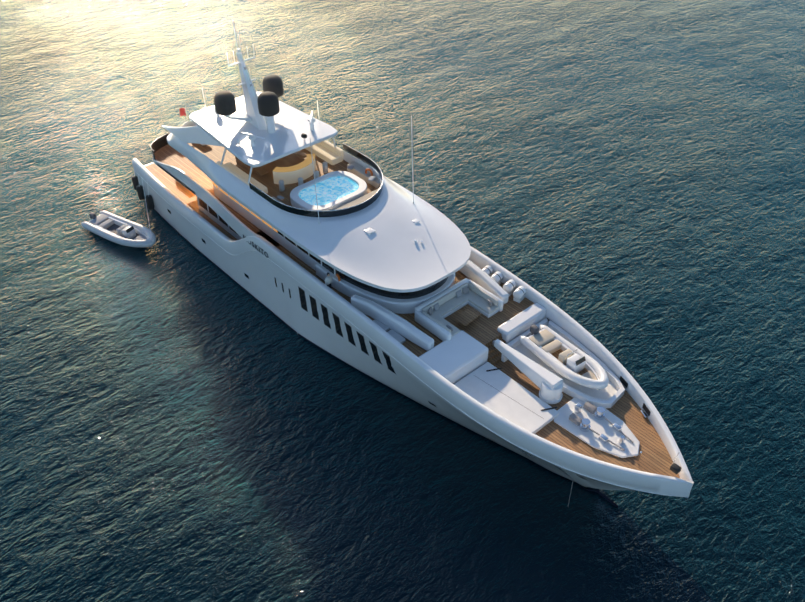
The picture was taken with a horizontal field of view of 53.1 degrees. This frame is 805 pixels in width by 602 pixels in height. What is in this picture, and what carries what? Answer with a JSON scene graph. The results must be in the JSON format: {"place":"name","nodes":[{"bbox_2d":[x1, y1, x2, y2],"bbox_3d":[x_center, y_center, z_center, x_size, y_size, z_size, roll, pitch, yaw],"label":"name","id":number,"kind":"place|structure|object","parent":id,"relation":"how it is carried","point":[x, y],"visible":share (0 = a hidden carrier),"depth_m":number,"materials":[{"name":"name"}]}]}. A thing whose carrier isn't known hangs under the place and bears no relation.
{"place":"outdoors","nodes":[
{"label":"outdoors","id":0,"kind":"place"},
{"bbox_2d":[0,0,804,601],"bbox_3d":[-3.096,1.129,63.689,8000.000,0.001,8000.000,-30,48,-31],"label":"sea","id":1,"kind":"structure","parent":0,"point":[622,182],"depth_m":64.33,"materials":[{"name":"liquid"}]},
{"bbox_2d":[81,210,155,247],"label":"tender","id":2,"kind":"object","parent":1,"relation":"on","point":[114,228],"visible":1,"depth_m":71.44,"materials":[{"name":"white rubber"}]},
{"bbox_2d":[131,20,693,507],"bbox_3d":[-3.519,-5.907,58.386,11.154,21.604,57.660,-30,48,-31],"label":"yacht","id":3,"kind":"object","parent":1,"relation":"on","point":[295,220],"visible":1,"depth_m":54.99,"materials":[{"name":"white paint"}]},
{"bbox_2d":[519,324,608,389],"bbox_3d":[10.396,3.604,50.990,2.500,1.562,6.656,-25,46,-27],"label":"boat","id":4,"kind":"object","parent":3,"relation":"on","point":[556,352],"visible":1,"depth_m":50.71,"materials":[{"name":"white"}]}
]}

